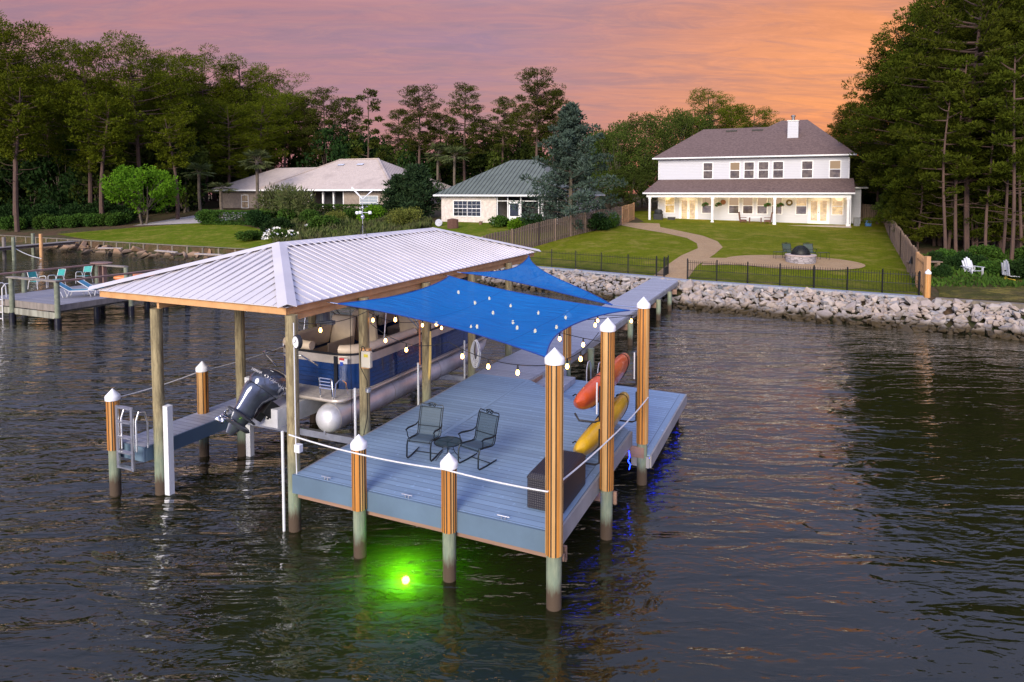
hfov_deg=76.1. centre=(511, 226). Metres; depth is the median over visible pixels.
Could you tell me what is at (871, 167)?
pine tree
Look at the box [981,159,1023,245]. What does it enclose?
pine tree
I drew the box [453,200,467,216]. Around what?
window
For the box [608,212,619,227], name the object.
shrub
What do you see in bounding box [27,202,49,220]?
shrub
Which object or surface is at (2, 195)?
understory tree
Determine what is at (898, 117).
pine tree
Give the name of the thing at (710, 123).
oak tree
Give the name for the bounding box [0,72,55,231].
pine tree
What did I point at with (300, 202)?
shrub
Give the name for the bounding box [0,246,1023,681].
water
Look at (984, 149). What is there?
pine tree
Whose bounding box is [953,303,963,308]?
boulder
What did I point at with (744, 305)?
boulder
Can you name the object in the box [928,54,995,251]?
pine tree
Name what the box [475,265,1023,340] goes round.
riprap stones
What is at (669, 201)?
window
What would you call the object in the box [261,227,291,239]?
flowering shrub
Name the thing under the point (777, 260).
fire pit patio
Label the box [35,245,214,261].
shore stones
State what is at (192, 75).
pine tree
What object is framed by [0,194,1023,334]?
ground
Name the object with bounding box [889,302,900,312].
boulder
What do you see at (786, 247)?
patio chair
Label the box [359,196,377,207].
window
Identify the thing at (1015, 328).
boulder
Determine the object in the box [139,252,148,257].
boulder
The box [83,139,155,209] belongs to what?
understory tree
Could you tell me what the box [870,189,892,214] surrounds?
understory tree
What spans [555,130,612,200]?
understory tree
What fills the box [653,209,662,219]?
grill
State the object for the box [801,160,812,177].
window
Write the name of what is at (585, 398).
kayak
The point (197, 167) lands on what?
palm tree
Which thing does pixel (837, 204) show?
window
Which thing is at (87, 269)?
strap chair
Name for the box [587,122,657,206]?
oak tree
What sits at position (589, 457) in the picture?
rope rail
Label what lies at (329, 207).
hedge
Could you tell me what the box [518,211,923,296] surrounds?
lawn
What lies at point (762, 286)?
seawall
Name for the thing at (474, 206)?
window
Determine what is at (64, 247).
boulder
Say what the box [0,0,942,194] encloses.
sky
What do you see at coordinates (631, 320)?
string lights
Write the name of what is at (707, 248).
garden path
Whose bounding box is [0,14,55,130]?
pine tree
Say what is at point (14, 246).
pier
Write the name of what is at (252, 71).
pine tree
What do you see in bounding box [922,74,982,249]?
pine tree
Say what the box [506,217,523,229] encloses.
shrub
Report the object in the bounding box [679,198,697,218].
door
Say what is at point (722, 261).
patio link
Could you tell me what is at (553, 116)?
pine tree
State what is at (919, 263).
board fence
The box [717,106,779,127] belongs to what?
pine tree
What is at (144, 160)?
understory tree
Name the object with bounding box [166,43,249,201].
pine tree
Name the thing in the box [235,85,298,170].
pine tree
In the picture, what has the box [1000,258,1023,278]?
shrub
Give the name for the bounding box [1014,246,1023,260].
shrub
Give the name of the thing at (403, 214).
shrub
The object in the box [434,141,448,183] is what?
understory tree
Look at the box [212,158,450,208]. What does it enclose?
tile roofed house
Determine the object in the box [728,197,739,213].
window
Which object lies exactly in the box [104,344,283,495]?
catwalk
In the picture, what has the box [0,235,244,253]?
timber bulkhead
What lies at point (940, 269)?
shrub
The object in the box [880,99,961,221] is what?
pine tree
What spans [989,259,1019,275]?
shrub
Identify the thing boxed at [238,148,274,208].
palm tree
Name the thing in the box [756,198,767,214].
window
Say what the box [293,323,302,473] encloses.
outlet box
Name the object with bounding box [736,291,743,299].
boulder
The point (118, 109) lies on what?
pine tree
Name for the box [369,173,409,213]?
juniper
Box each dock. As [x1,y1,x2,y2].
[0,262,168,328]
[292,278,686,611]
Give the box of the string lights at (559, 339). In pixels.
[347,306,633,368]
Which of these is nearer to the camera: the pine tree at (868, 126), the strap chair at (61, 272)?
the strap chair at (61, 272)
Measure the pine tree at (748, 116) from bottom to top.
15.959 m
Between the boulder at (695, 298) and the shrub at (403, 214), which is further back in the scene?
the shrub at (403, 214)
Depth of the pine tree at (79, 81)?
111.74 m
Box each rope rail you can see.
[121,347,282,396]
[288,397,648,492]
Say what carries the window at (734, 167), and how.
in the white house at (803, 166)
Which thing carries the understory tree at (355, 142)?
on the ground at (924, 248)
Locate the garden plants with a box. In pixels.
[269,212,434,242]
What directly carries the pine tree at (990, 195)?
on the rough grass at (1005, 293)
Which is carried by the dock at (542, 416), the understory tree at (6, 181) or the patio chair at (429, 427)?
the patio chair at (429, 427)
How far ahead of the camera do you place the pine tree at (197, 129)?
98.82 m
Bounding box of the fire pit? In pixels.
[785,245,816,263]
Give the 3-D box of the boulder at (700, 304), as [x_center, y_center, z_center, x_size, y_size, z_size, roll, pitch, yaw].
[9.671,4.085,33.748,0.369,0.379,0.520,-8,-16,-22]
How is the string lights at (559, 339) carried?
hanging from the dock at (542, 416)
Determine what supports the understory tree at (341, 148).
on the ground at (924, 248)
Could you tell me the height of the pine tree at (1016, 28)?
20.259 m
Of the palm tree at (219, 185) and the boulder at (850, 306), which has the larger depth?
the palm tree at (219, 185)
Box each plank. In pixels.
[97,247,122,248]
[154,250,177,252]
[194,253,223,255]
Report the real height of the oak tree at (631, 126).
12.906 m
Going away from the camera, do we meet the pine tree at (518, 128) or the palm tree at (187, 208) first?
the palm tree at (187, 208)
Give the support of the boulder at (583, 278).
on the ground at (924, 248)
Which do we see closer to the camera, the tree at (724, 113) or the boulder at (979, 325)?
the boulder at (979, 325)
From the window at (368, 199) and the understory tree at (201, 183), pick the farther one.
the understory tree at (201, 183)
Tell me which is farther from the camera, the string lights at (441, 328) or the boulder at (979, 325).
the boulder at (979, 325)
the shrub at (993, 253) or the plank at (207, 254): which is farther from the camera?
the plank at (207, 254)
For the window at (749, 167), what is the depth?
68.70 m
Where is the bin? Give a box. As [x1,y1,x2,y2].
[853,217,860,225]
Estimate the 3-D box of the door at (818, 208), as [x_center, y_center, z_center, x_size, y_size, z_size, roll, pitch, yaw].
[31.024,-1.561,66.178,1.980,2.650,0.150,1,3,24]
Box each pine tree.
[0,12,75,214]
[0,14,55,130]
[0,41,104,194]
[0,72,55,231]
[1,66,86,194]
[1,76,43,167]
[5,74,84,151]
[31,36,143,202]
[55,73,111,133]
[64,86,146,224]
[71,30,201,216]
[93,86,150,139]
[121,69,202,207]
[123,47,220,210]
[133,108,199,218]
[148,78,212,208]
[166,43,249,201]
[177,74,236,201]
[190,81,247,200]
[196,98,264,182]
[201,53,279,179]
[219,96,297,172]
[226,82,273,168]
[229,68,316,167]
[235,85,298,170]
[257,88,316,167]
[272,90,321,158]
[280,93,323,166]
[301,86,346,164]
[326,94,364,142]
[347,88,386,158]
[380,108,418,153]
[395,84,444,163]
[418,112,458,181]
[437,82,490,180]
[466,119,496,170]
[482,96,521,162]
[497,106,541,160]
[508,67,565,160]
[531,89,568,160]
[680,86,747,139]
[713,103,760,128]
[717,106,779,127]
[761,117,784,126]
[826,121,859,146]
[828,100,887,216]
[833,107,871,154]
[835,61,890,223]
[837,29,927,181]
[842,5,947,235]
[858,33,935,172]
[863,150,903,223]
[871,3,983,160]
[874,0,976,234]
[876,0,1011,245]
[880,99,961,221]
[883,157,942,235]
[884,0,1023,251]
[888,169,949,248]
[898,140,961,245]
[902,123,991,240]
[904,88,982,249]
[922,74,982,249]
[924,0,1023,245]
[926,143,1004,245]
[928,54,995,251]
[940,158,1009,245]
[945,0,1023,248]
[952,60,997,252]
[952,181,1011,244]
[957,109,1020,256]
[961,48,996,136]
[969,137,1023,249]
[974,64,1023,259]
[979,40,1023,259]
[979,101,1020,246]
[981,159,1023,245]
[984,78,1023,247]
[993,16,1021,67]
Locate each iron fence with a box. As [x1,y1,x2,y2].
[530,249,668,276]
[687,258,920,294]
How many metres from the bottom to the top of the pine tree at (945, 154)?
11.140 m
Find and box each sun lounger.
[60,282,98,297]
[77,280,101,294]
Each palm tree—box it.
[170,154,201,211]
[181,162,215,211]
[204,182,238,216]
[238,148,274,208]
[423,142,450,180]
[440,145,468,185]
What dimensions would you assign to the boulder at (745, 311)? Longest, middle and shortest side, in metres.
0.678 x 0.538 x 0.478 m
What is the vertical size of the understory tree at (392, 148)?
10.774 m
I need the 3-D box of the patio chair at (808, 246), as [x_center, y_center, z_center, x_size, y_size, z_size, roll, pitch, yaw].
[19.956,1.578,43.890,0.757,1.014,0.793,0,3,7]
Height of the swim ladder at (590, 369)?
1.536 m
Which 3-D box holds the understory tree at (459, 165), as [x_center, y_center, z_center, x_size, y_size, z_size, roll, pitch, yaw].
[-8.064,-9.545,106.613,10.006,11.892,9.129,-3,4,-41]
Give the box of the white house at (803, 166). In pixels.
[643,115,867,227]
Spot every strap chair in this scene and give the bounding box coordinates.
[27,271,46,289]
[49,269,65,284]
[75,266,92,283]
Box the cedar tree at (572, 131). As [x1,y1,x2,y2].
[508,101,627,230]
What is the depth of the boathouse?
13.50 m
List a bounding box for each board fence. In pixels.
[481,206,621,248]
[622,202,634,224]
[860,204,881,221]
[883,219,919,280]
[915,252,923,293]
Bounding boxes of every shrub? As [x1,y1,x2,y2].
[0,204,27,217]
[0,215,28,229]
[8,203,31,226]
[8,217,26,229]
[19,208,35,225]
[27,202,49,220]
[31,213,53,229]
[34,202,60,225]
[42,216,63,228]
[55,205,82,216]
[56,214,71,226]
[63,202,83,214]
[64,213,84,227]
[77,213,96,226]
[79,202,98,213]
[82,213,101,226]
[88,199,113,213]
[96,203,121,213]
[96,213,120,225]
[104,212,131,225]
[108,204,138,221]
[194,209,218,222]
[234,230,267,240]
[243,209,271,226]
[251,181,285,213]
[259,216,295,232]
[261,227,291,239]
[267,182,302,213]
[275,183,318,217]
[276,206,301,219]
[290,230,298,236]
[299,209,319,222]
[306,215,340,228]
[325,209,347,219]
[342,208,360,218]
[356,204,387,221]
[384,206,424,225]
[488,215,509,226]
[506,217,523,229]
[521,212,543,230]
[579,213,611,230]
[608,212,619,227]
[922,250,946,265]
[931,263,952,276]
[935,248,956,258]
[945,249,975,266]
[955,263,973,272]
[966,244,1007,260]
[966,254,988,267]
[975,260,1001,274]
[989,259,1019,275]
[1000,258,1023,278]
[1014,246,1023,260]
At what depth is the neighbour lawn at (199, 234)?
68.90 m
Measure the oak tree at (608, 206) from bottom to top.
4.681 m
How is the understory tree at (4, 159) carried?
on the ground at (924, 248)
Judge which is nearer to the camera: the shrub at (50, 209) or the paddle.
the paddle
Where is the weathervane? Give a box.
[352,187,372,234]
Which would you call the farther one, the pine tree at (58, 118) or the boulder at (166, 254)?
the pine tree at (58, 118)
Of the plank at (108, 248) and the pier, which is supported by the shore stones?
the plank at (108, 248)
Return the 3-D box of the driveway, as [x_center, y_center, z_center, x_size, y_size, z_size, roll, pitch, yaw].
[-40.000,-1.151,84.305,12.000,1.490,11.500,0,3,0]
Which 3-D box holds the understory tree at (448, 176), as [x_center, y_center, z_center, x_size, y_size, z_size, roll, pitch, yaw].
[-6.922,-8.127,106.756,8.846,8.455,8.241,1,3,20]
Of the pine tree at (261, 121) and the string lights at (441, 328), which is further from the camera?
the pine tree at (261, 121)
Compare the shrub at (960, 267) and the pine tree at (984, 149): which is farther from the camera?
the pine tree at (984, 149)
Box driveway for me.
[133,212,246,225]
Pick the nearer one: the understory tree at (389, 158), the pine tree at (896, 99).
the pine tree at (896, 99)
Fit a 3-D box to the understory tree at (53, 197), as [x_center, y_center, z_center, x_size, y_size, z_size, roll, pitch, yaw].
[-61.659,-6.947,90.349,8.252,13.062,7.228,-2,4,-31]
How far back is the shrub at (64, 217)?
79.86 m
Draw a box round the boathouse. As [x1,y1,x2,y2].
[88,227,540,532]
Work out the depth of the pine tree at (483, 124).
106.25 m
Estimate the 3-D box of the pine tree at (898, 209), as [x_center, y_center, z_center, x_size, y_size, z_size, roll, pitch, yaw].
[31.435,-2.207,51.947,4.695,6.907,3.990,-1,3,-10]
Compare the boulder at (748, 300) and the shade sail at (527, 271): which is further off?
the boulder at (748, 300)
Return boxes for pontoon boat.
[215,308,486,435]
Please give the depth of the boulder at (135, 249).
62.54 m
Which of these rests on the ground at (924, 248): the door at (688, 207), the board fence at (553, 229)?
the board fence at (553, 229)
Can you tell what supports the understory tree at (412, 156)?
on the ground at (924, 248)
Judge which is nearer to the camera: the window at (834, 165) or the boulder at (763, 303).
the boulder at (763, 303)
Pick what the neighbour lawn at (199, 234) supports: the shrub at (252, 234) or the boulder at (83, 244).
the shrub at (252, 234)
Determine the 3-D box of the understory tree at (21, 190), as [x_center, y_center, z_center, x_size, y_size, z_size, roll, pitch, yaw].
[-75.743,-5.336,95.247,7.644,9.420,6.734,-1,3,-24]
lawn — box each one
[59,223,273,249]
[421,222,589,247]
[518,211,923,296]
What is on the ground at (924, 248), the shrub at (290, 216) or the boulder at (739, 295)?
the shrub at (290, 216)
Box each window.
[241,195,248,207]
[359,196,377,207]
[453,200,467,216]
[467,200,480,216]
[665,197,674,212]
[701,197,710,213]
[703,162,712,178]
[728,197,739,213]
[729,162,740,178]
[742,197,753,213]
[743,161,754,178]
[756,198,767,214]
[758,161,768,178]
[771,198,782,214]
[772,161,783,178]
[795,198,806,214]
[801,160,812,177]
[829,160,841,177]
[831,198,843,215]
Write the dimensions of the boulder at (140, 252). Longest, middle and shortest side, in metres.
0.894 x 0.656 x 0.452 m
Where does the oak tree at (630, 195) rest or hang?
on the ground at (924, 248)
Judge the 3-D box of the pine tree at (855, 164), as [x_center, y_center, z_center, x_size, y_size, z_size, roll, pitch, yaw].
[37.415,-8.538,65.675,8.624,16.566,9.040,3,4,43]
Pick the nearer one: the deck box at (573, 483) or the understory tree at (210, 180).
the deck box at (573, 483)
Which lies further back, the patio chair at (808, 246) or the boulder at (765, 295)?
the patio chair at (808, 246)
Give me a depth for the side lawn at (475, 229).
62.82 m
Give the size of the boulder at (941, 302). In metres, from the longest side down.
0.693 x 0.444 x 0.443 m
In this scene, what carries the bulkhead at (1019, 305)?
on the ground at (924, 248)
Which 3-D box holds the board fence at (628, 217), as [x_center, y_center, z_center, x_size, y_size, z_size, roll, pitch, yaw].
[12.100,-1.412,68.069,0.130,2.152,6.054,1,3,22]
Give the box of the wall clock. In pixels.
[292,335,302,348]
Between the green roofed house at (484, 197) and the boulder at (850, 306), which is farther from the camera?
the green roofed house at (484, 197)
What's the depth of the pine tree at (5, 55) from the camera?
80.49 m
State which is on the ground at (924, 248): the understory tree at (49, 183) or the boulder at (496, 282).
the understory tree at (49, 183)
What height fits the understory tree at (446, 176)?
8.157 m
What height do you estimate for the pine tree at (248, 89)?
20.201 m
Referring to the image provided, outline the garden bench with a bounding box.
[905,261,942,271]
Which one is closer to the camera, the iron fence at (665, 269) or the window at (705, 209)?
the iron fence at (665, 269)
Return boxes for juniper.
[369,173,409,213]
[390,162,445,216]
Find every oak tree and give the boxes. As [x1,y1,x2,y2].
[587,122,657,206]
[590,174,635,210]
[601,111,685,206]
[604,166,654,207]
[633,106,705,182]
[634,171,657,208]
[657,106,718,150]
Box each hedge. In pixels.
[198,209,277,225]
[304,203,386,215]
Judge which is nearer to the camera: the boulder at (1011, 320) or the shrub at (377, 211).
the boulder at (1011, 320)
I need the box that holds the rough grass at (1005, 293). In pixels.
[931,254,1023,301]
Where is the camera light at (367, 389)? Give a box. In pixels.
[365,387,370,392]
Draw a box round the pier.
[0,233,79,259]
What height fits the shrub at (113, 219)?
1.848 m
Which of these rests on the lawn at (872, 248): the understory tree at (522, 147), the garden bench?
the garden bench
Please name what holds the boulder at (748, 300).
on the riprap stones
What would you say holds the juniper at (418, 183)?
on the ground at (924, 248)
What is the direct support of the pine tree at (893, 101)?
on the ground at (924, 248)
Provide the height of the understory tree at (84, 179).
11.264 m
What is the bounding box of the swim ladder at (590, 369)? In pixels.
[586,360,599,383]
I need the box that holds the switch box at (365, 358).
[360,346,371,434]
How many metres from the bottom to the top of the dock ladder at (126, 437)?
1.240 m
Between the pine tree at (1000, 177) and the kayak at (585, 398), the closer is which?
the kayak at (585, 398)
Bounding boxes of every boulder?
[59,245,68,249]
[76,241,86,250]
[81,249,92,253]
[95,251,106,254]
[112,248,121,255]
[121,249,131,254]
[131,246,143,251]
[136,250,146,254]
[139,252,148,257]
[163,250,170,257]
[491,279,501,284]
[560,274,569,282]
[580,276,587,282]
[592,275,598,281]
[680,295,692,302]
[682,279,693,290]
[692,294,701,302]
[694,289,701,294]
[696,302,705,308]
[711,305,718,311]
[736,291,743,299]
[739,309,753,313]
[740,302,748,308]
[744,298,751,304]
[759,300,769,306]
[760,292,769,299]
[766,302,774,307]
[772,292,783,297]
[774,310,783,316]
[803,287,815,294]
[815,315,824,321]
[816,309,832,320]
[822,298,834,306]
[831,292,840,297]
[835,312,843,318]
[845,303,855,311]
[855,295,864,301]
[869,295,877,302]
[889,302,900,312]
[895,311,902,316]
[905,296,912,304]
[916,296,927,300]
[916,319,931,327]
[920,299,932,307]
[924,314,932,319]
[934,298,945,304]
[935,314,946,318]
[946,313,955,319]
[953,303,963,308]
[970,307,981,315]
[973,323,983,328]
[983,316,994,319]
[987,303,1001,311]
[1008,318,1019,324]
[1011,324,1021,335]
[1014,312,1020,318]
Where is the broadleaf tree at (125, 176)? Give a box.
[97,163,186,224]
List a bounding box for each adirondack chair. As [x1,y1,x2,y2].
[961,257,984,276]
[1001,260,1018,280]
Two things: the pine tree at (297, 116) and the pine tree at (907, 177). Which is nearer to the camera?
the pine tree at (907, 177)
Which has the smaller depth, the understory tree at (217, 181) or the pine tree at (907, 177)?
the pine tree at (907, 177)
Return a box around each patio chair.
[405,402,443,461]
[457,408,499,469]
[782,242,791,257]
[803,242,816,252]
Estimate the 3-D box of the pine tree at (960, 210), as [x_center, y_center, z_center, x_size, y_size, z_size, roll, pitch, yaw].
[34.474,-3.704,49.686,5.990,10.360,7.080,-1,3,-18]
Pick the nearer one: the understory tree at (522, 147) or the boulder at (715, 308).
the boulder at (715, 308)
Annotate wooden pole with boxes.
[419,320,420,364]
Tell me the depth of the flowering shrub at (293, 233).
61.83 m
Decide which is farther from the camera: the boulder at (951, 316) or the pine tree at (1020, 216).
the pine tree at (1020, 216)
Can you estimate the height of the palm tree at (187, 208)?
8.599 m
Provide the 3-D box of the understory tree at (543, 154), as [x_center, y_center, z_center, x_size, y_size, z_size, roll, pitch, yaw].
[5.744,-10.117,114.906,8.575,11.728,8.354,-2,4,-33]
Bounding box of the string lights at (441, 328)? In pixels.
[302,311,545,374]
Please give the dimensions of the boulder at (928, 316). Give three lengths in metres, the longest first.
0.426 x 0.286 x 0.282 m
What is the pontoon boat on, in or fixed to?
on the boathouse
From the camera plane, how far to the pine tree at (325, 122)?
104.38 m
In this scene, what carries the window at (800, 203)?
in the white house at (803, 166)
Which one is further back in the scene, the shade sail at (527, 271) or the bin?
the bin
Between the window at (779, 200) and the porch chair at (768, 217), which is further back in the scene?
the window at (779, 200)
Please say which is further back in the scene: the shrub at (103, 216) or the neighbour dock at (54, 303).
the shrub at (103, 216)
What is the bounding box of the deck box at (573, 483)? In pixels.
[527,450,585,512]
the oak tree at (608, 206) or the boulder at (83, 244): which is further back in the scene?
the oak tree at (608, 206)
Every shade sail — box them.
[327,274,637,356]
[454,254,636,307]
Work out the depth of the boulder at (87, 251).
64.38 m
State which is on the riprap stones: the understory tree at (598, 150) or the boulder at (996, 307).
the boulder at (996, 307)
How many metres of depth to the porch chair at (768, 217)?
66.29 m
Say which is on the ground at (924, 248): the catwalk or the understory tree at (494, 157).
the understory tree at (494, 157)
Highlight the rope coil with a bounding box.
[470,339,480,367]
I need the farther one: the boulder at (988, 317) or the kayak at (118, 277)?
the kayak at (118, 277)
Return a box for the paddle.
[428,324,431,379]
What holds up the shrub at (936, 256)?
on the rough grass at (1005, 293)
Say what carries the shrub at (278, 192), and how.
on the ground at (924, 248)
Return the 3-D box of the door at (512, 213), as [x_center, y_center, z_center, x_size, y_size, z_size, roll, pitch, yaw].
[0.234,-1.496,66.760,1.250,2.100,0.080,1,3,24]
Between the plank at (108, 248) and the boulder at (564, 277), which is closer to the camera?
the boulder at (564, 277)
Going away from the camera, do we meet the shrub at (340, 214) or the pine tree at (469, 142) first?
the shrub at (340, 214)
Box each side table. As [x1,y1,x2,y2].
[434,436,461,460]
[817,252,829,259]
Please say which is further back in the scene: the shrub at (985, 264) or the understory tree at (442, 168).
the understory tree at (442, 168)
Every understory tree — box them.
[0,150,66,206]
[0,152,12,204]
[0,153,12,183]
[0,166,24,205]
[0,169,12,205]
[10,137,67,198]
[19,156,71,203]
[28,130,95,208]
[54,158,112,206]
[68,139,121,203]
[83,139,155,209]
[123,145,156,213]
[127,136,192,212]
[142,138,201,213]
[150,139,212,212]
[151,129,209,210]
[192,158,224,192]
[203,151,243,200]
[210,146,266,191]
[230,141,283,181]
[282,144,317,167]
[292,149,334,167]
[295,123,359,167]
[327,135,366,162]
[334,130,375,160]
[358,132,396,165]
[373,146,413,168]
[376,142,415,164]
[394,139,440,178]
[427,132,490,185]
[431,166,460,185]
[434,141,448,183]
[442,154,491,182]
[467,145,508,177]
[480,129,509,166]
[495,136,535,166]
[506,133,545,160]
[525,143,560,164]
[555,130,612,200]
[590,132,616,196]
[851,155,883,214]
[853,158,886,215]
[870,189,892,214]
[882,199,911,234]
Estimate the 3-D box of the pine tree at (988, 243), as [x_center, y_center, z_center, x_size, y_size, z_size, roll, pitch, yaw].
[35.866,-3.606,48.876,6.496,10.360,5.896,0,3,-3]
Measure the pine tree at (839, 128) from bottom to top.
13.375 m
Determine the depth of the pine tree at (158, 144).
83.09 m
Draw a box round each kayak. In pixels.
[113,273,146,279]
[572,353,629,409]
[572,392,629,454]
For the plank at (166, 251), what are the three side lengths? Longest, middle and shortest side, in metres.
3.600 x 0.280 x 0.080 m
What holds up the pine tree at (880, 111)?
on the ground at (924, 248)
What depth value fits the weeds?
35.35 m
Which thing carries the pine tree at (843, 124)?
on the ground at (924, 248)
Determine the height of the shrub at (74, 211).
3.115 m
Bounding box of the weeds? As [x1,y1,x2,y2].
[911,246,1023,287]
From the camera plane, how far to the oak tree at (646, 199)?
85.34 m
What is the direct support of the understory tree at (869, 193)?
on the ground at (924, 248)
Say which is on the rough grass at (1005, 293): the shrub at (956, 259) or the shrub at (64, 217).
the shrub at (956, 259)
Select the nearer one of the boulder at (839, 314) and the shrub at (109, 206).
the boulder at (839, 314)
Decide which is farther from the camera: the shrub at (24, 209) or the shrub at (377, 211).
the shrub at (24, 209)
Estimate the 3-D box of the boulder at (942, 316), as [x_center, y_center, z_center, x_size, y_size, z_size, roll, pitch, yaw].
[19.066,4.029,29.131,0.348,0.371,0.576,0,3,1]
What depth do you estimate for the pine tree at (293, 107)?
115.27 m
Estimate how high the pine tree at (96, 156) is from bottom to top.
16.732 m
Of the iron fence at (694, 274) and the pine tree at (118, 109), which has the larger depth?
the pine tree at (118, 109)
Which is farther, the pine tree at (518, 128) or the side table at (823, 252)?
the pine tree at (518, 128)
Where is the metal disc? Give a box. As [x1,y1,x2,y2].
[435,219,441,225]
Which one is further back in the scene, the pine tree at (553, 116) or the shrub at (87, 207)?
the pine tree at (553, 116)
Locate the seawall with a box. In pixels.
[500,264,922,302]
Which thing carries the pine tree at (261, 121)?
on the ground at (924, 248)
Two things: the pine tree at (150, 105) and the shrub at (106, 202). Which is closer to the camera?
the shrub at (106, 202)
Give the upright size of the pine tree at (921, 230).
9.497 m
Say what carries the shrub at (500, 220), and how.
on the side lawn at (475, 229)
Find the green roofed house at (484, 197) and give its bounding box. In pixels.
[433,159,604,222]
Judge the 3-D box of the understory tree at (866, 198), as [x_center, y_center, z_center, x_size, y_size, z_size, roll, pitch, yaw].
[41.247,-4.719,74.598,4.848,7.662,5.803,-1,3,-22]
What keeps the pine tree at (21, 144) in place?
on the ground at (924, 248)
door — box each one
[509,202,519,219]
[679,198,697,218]
[808,198,829,223]
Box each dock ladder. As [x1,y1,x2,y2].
[0,282,7,320]
[115,405,148,471]
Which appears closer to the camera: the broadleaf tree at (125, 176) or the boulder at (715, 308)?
the boulder at (715, 308)
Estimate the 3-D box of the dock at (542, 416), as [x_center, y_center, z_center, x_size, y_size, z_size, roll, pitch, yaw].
[4.404,3.625,23.644,5.514,5.485,29.448,1,3,24]
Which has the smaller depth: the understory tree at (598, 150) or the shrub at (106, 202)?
the shrub at (106, 202)
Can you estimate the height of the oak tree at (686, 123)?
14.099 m
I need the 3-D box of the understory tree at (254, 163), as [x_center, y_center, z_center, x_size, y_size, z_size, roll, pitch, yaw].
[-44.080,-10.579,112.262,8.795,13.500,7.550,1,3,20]
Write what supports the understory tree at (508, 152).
on the ground at (924, 248)
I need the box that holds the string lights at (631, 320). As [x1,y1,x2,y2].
[596,315,632,322]
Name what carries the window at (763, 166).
in the white house at (803, 166)
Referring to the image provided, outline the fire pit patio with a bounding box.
[724,255,864,269]
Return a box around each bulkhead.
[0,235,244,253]
[936,297,1023,308]
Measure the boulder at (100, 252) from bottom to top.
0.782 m
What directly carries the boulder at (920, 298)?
on the ground at (924, 248)
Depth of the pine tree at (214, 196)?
109.68 m
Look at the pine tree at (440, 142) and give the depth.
102.76 m
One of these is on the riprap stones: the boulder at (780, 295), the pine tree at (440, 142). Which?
the boulder at (780, 295)
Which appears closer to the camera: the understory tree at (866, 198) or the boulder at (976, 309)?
the boulder at (976, 309)
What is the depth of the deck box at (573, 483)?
10.25 m
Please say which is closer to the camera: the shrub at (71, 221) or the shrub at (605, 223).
the shrub at (605, 223)
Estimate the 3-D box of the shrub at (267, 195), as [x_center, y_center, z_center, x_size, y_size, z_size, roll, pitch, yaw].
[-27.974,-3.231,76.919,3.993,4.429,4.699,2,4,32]
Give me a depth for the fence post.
31.30 m
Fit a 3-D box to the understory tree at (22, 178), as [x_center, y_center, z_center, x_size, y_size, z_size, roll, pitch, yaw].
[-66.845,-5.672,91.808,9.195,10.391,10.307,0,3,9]
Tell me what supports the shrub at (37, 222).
on the ground at (924, 248)
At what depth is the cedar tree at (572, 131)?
58.86 m
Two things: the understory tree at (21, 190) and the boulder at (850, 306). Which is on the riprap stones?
the boulder at (850, 306)
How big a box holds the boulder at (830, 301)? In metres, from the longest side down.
0.673 x 0.459 x 0.355 m
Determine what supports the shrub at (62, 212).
on the ground at (924, 248)
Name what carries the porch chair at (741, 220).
on the white house at (803, 166)
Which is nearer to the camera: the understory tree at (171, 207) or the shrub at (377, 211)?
the shrub at (377, 211)
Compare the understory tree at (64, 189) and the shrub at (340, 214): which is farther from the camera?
the understory tree at (64, 189)
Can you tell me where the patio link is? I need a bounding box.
[702,258,739,264]
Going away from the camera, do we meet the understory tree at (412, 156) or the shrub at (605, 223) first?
the shrub at (605, 223)
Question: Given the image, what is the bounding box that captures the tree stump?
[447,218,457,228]
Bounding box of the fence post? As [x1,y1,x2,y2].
[923,256,930,295]
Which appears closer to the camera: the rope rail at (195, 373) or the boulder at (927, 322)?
the rope rail at (195, 373)
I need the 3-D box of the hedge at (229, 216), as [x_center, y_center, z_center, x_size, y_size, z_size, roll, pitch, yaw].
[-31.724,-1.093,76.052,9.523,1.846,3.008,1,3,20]
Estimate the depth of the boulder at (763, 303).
32.74 m
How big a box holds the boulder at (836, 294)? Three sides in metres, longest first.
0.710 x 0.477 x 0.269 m
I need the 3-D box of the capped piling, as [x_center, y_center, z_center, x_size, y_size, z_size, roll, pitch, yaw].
[19.820,2.996,31.200,0.280,1.950,0.280,0,3,0]
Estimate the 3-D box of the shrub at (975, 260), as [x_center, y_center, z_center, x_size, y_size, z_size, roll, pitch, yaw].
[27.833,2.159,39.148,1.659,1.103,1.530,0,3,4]
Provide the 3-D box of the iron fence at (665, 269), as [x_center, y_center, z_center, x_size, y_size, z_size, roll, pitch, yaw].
[4.267,2.152,42.145,12.216,1.290,0.974,2,4,36]
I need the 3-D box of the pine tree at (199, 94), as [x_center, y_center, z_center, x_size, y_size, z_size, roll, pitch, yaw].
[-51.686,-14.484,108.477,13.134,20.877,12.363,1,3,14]
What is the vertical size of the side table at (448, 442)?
0.349 m
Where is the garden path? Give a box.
[620,222,721,278]
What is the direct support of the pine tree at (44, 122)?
on the ground at (924, 248)
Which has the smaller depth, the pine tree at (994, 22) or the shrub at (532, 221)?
the pine tree at (994, 22)
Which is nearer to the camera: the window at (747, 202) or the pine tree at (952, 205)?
the pine tree at (952, 205)
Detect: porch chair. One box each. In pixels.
[738,212,746,222]
[764,212,772,223]

